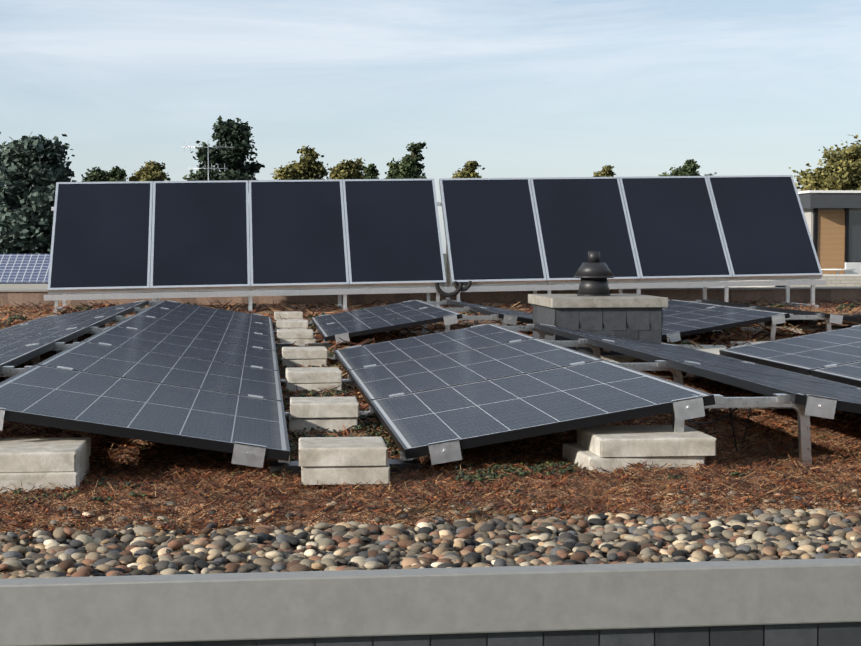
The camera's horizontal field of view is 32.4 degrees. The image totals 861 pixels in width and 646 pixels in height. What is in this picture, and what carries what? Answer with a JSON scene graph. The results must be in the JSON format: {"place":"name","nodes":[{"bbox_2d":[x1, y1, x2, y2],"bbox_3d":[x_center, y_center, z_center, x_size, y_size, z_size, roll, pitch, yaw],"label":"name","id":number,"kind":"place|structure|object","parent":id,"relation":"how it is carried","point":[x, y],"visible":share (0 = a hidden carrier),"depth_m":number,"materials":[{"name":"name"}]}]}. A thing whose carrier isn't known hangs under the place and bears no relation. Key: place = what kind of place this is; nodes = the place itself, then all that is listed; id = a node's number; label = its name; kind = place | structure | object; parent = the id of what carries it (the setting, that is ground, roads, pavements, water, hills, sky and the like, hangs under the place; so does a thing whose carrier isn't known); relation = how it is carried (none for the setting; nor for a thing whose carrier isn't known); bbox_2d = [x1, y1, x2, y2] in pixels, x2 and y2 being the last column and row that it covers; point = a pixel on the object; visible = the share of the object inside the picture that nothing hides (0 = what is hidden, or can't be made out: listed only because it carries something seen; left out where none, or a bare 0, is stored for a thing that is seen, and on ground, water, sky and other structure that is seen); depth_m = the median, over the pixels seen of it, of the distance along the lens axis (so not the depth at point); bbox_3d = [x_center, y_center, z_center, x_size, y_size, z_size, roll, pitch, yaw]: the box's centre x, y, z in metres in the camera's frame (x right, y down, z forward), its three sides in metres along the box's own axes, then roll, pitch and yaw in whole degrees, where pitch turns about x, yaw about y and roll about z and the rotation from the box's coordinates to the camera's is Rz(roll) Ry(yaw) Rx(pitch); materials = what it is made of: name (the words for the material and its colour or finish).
{"place":"outdoors","nodes":[
{"label":"outdoors","id":0,"kind":"place"},
{"bbox_2d":[0,254,49,288],"bbox_3d":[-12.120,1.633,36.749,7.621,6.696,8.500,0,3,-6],"label":"solar panel","id":1,"kind":"object","parent":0,"point":[24,271],"depth_m":33.81,"materials":[{"name":"blue"}]},
{"bbox_2d":[189,147,234,180],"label":"antenna","id":2,"kind":"object","parent":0,"point":[211,168],"visible":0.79,"depth_m":83.79,"materials":[{"name":"metal"}]},
{"bbox_2d":[0,558,860,645],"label":"roof parapet","id":3,"kind":"structure","parent":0,"point":[58,611],"depth_m":2.94,"materials":[{"name":"grey concrete"}]},
{"bbox_2d":[0,295,860,566],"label":"mulch ground","id":4,"kind":"structure","parent":0,"point":[369,519],"depth_m":5.09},
{"bbox_2d":[0,437,90,492],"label":"ballast stack","id":5,"kind":"object","parent":4,"relation":"on","point":[28,463],"visible":0.92,"depth_m":4.86,"materials":[{"name":"concrete"}]},
{"bbox_2d":[0,300,300,473],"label":"solar panels","id":6,"kind":"object","parent":4,"relation":"on","point":[181,374],"visible":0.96,"depth_m":6.95,"materials":[{"name":"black glass"}]},
{"bbox_2d":[274,311,303,319],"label":"concrete block","id":7,"kind":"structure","parent":4,"relation":"on","point":[292,315],"depth_m":15.77,"materials":[{"name":"concrete"}]},
{"bbox_2d":[275,320,307,330],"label":"concrete block","id":8,"kind":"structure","parent":4,"relation":"on","point":[292,324],"depth_m":13.87,"materials":[{"name":"concrete"}]},
{"bbox_2d":[277,329,315,345],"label":"ballast stack","id":9,"kind":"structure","parent":4,"relation":"on","point":[300,336],"depth_m":12.18,"materials":[{"name":"concrete"}]},
{"bbox_2d":[282,346,327,367],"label":"ballast stack","id":10,"kind":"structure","parent":4,"relation":"on","point":[307,356],"depth_m":9.94,"materials":[{"name":"concrete"}]},
{"bbox_2d":[286,367,341,392],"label":"ballast stack","id":11,"kind":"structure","parent":4,"relation":"on","point":[310,378],"depth_m":8.14,"materials":[{"name":"concrete"}]},
{"bbox_2d":[289,396,358,431],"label":"ballast stack","id":12,"kind":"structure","parent":4,"relation":"on","point":[325,413],"depth_m":6.46,"materials":[{"name":"concrete"}]},
{"bbox_2d":[299,437,389,484],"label":"ballast stack","id":13,"kind":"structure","parent":4,"relation":"on","point":[337,460],"depth_m":5.01,"materials":[{"name":"concrete"}]},
{"bbox_2d":[16,312,750,450],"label":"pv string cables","id":14,"kind":"object","parent":4,"relation":"on","point":[728,414],"visible":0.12,"depth_m":5.71,"materials":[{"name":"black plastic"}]},
{"bbox_2d":[300,300,532,346],"bbox_3d":[0.210,-0.019,13.836,2.985,0.283,3.544,0,3,-6],"label":"solar panel","id":15,"kind":"object","parent":4,"relation":"on","point":[345,326],"visible":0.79,"depth_m":13.11,"materials":[{"name":"black glass"}]},
{"bbox_2d":[0,486,860,578],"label":"gravel pebbles","id":16,"kind":"object","parent":4,"relation":"on","point":[623,538],"visible":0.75,"depth_m":3.95,"materials":[{"name":"grey gravel"}]},
{"bbox_2d":[44,175,860,325],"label":"solar panels","id":17,"kind":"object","parent":4,"relation":"on","point":[168,239],"depth_m":19.73,"materials":[{"name":"glass"}]},
{"bbox_2d":[331,323,860,471],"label":"solar panels","id":18,"kind":"object","parent":4,"relation":"on","point":[444,397],"visible":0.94,"depth_m":6.50,"materials":[{"name":"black glass"}]},
{"bbox_2d":[528,251,667,355],"bbox_3d":[1.225,-0.099,11.169,0.898,0.882,1.046,0,3,-6],"label":"slate chimney","id":19,"kind":"object","parent":4,"relation":"on","point":[593,305],"visible":0.58,"depth_m":10.74,"materials":[{"name":"concrete"}]},
{"bbox_2d":[600,356,652,362],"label":"concrete block","id":20,"kind":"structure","parent":4,"relation":"on","point":[625,359],"depth_m":10.07,"materials":[{"name":"concrete"}]},
{"bbox_2d":[562,425,715,472],"bbox_3d":[0.754,0.461,5.425,0.474,0.130,0.420,0,3,-6],"label":"ballast stack","id":21,"kind":"object","parent":4,"relation":"on","point":[607,447],"visible":0.83,"depth_m":5.24,"materials":[{"name":"concrete"}]},
{"bbox_2d":[674,344,726,356],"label":"concrete block","id":22,"kind":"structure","parent":4,"relation":"on","point":[715,349],"depth_m":11.16,"materials":[{"name":"concrete"}]},
{"bbox_2d":[730,341,767,346],"bbox_3d":[2.670,0.181,11.913,0.428,0.048,0.429,0,3,-6],"label":"ballast slab","id":23,"kind":"object","parent":4,"relation":"on","point":[741,342],"visible":0.25,"depth_m":11.97,"materials":[{"name":"concrete"}]},
{"bbox_2d":[662,299,860,341],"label":"solar panel","id":24,"kind":"object","parent":4,"relation":"on","point":[682,318],"visible":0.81,"depth_m":12.71,"materials":[{"name":"blue glass"}]},
{"bbox_2d":[741,327,801,334],"bbox_3d":[3.250,0.072,14.125,0.450,0.048,0.450,0,3,-6],"label":"ballast slab","id":25,"kind":"object","parent":4,"relation":"on","point":[759,330],"depth_m":13.93,"materials":[{"name":"concrete"}]},
{"bbox_2d":[718,325,860,386],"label":"solar panel","id":26,"kind":"object","parent":4,"relation":"on","point":[833,355],"visible":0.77,"depth_m":9.50,"materials":[{"name":"blue glass"}]},
{"bbox_2d":[785,326,842,333],"bbox_3d":[3.689,0.066,14.242,0.448,0.048,0.448,0,3,-6],"label":"ballast slab","id":27,"kind":"object","parent":4,"relation":"on","point":[812,327],"depth_m":14.05,"materials":[{"name":"concrete"}]},
{"bbox_2d":[0,0,860,253],"label":"sky","id":28,"kind":"structure","parent":0,"point":[513,88],"materials":[{"name":"blue"}]},
{"bbox_2d":[392,254,717,287],"bbox_3d":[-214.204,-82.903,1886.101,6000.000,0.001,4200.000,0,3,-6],"label":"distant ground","id":29,"kind":"structure","parent":0,"point":[444,256],"depth_m":466.94,"materials":[{"name":"grey"}]},
{"bbox_2d":[0,131,81,253],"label":"tree","id":30,"kind":"object","parent":29,"relation":"on","point":[27,162],"visible":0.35,"depth_m":67.01,"materials":[{"name":"green plant"}]},
{"bbox_2d":[81,167,109,181],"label":"tree","id":31,"kind":"object","parent":29,"relation":"on","point":[98,175],"visible":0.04,"depth_m":82.43,"materials":[{"name":"green plant"}]},
{"bbox_2d":[90,166,127,181],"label":"tree","id":32,"kind":"object","parent":29,"relation":"on","point":[117,174],"visible":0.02,"depth_m":97.27,"materials":[{"name":"green plant"}]},
{"bbox_2d":[128,160,170,180],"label":"tree","id":33,"kind":"object","parent":29,"relation":"on","point":[151,171],"visible":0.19,"depth_m":97.86,"materials":[{"name":"green plant"}]},
{"bbox_2d":[182,116,264,192],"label":"tree","id":34,"kind":"object","parent":29,"relation":"on","point":[237,135],"visible":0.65,"depth_m":93.21,"materials":[{"name":"green plant"}]},
{"bbox_2d":[272,145,329,179],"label":"tree","id":35,"kind":"object","parent":29,"relation":"on","point":[307,167],"visible":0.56,"depth_m":103.63,"materials":[{"name":"green plant"}]},
{"bbox_2d":[326,158,365,179],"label":"tree","id":36,"kind":"object","parent":29,"relation":"on","point":[350,169],"visible":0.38,"depth_m":109.63,"materials":[{"name":"green plant"}]},
{"bbox_2d":[362,163,379,178],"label":"tree","id":37,"kind":"object","parent":29,"relation":"on","point":[371,172],"visible":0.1,"depth_m":120.01,"materials":[{"name":"green plant"}]},
{"bbox_2d":[384,141,426,287],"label":"tree","id":38,"kind":"object","parent":29,"relation":"on","point":[409,166],"visible":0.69,"depth_m":99.42,"materials":[{"name":"green plant"}]},
{"bbox_2d":[452,161,484,177],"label":"tree","id":39,"kind":"object","parent":29,"relation":"on","point":[468,170],"visible":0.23,"depth_m":119.87,"materials":[{"name":"green plant"}]},
{"bbox_2d":[593,165,615,283],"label":"tree","id":40,"kind":"object","parent":29,"relation":"on","point":[605,171],"visible":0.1,"depth_m":132.06,"materials":[{"name":"green plant"}]},
{"bbox_2d":[658,159,716,175],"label":"tree","id":41,"kind":"object","parent":29,"relation":"on","point":[690,167],"visible":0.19,"depth_m":122.31,"materials":[{"name":"green plant"}]},
{"bbox_2d":[789,134,860,190],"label":"tree","id":42,"kind":"object","parent":29,"relation":"on","point":[844,163],"visible":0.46,"depth_m":71.82,"materials":[{"name":"green plant"}]},
{"bbox_2d":[737,276,860,286],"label":"parapet","id":43,"kind":"structure","parent":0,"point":[843,281],"depth_m":38.76,"materials":[{"name":"grey concrete"}]},
{"bbox_2d":[823,274,860,275],"bbox_3d":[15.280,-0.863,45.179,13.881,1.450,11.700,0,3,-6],"label":"terrace coping","id":44,"kind":"object","parent":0,"point":[841,274],"depth_m":38.75,"materials":[{"name":"white paint"}]},
{"bbox_2d":[803,208,860,273],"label":"penthouse walls","id":45,"kind":"structure","parent":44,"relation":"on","point":[811,215],"depth_m":42.02,"materials":[{"name":"white paint"}]},
{"bbox_2d":[798,193,860,208],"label":"roof fascia","id":46,"kind":"structure","parent":45,"relation":"on","point":[832,200],"depth_m":41.44,"materials":[{"name":"grey metal"}]},
{"bbox_2d":[797,190,860,193],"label":"roof edge","id":47,"kind":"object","parent":46,"relation":"on","point":[830,191],"depth_m":41.38,"materials":[{"name":"white metal"}]},
{"bbox_2d":[817,210,844,273],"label":"orange penthouse blind","id":48,"kind":"object","parent":45,"relation":"attached to","point":[831,240],"visible":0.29,"depth_m":42.04,"materials":[{"name":"orange fabric"}]},
{"bbox_2d":[848,210,860,261],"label":"window","id":49,"kind":"structure","parent":45,"relation":"in","point":[854,235],"depth_m":42.12,"materials":[{"name":"grey glass"}]},
{"bbox_2d":[821,262,860,273],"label":"terrace table","id":50,"kind":"object","parent":44,"relation":"on","point":[852,267],"visible":0.4,"depth_m":40.21,"materials":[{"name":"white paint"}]},
{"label":"building walls","id":51,"kind":"object","parent":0,"visible":0},
{"bbox_2d":[0,289,860,306],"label":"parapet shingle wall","id":52,"kind":"structure","parent":51,"relation":"on","point":[739,296],"depth_m":21.71,"materials":[{"name":"stone"}]},
{"bbox_2d":[0,287,860,291],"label":"parapet","id":53,"kind":"structure","parent":52,"relation":"on","point":[688,288],"depth_m":22.07,"materials":[{"name":"metal"}]},
{"bbox_2d":[59,622,860,645],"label":"roof edge trim","id":54,"kind":"structure","parent":51,"relation":"attached to","point":[831,634],"depth_m":3.01,"materials":[{"name":"grey metal"}]}
]}

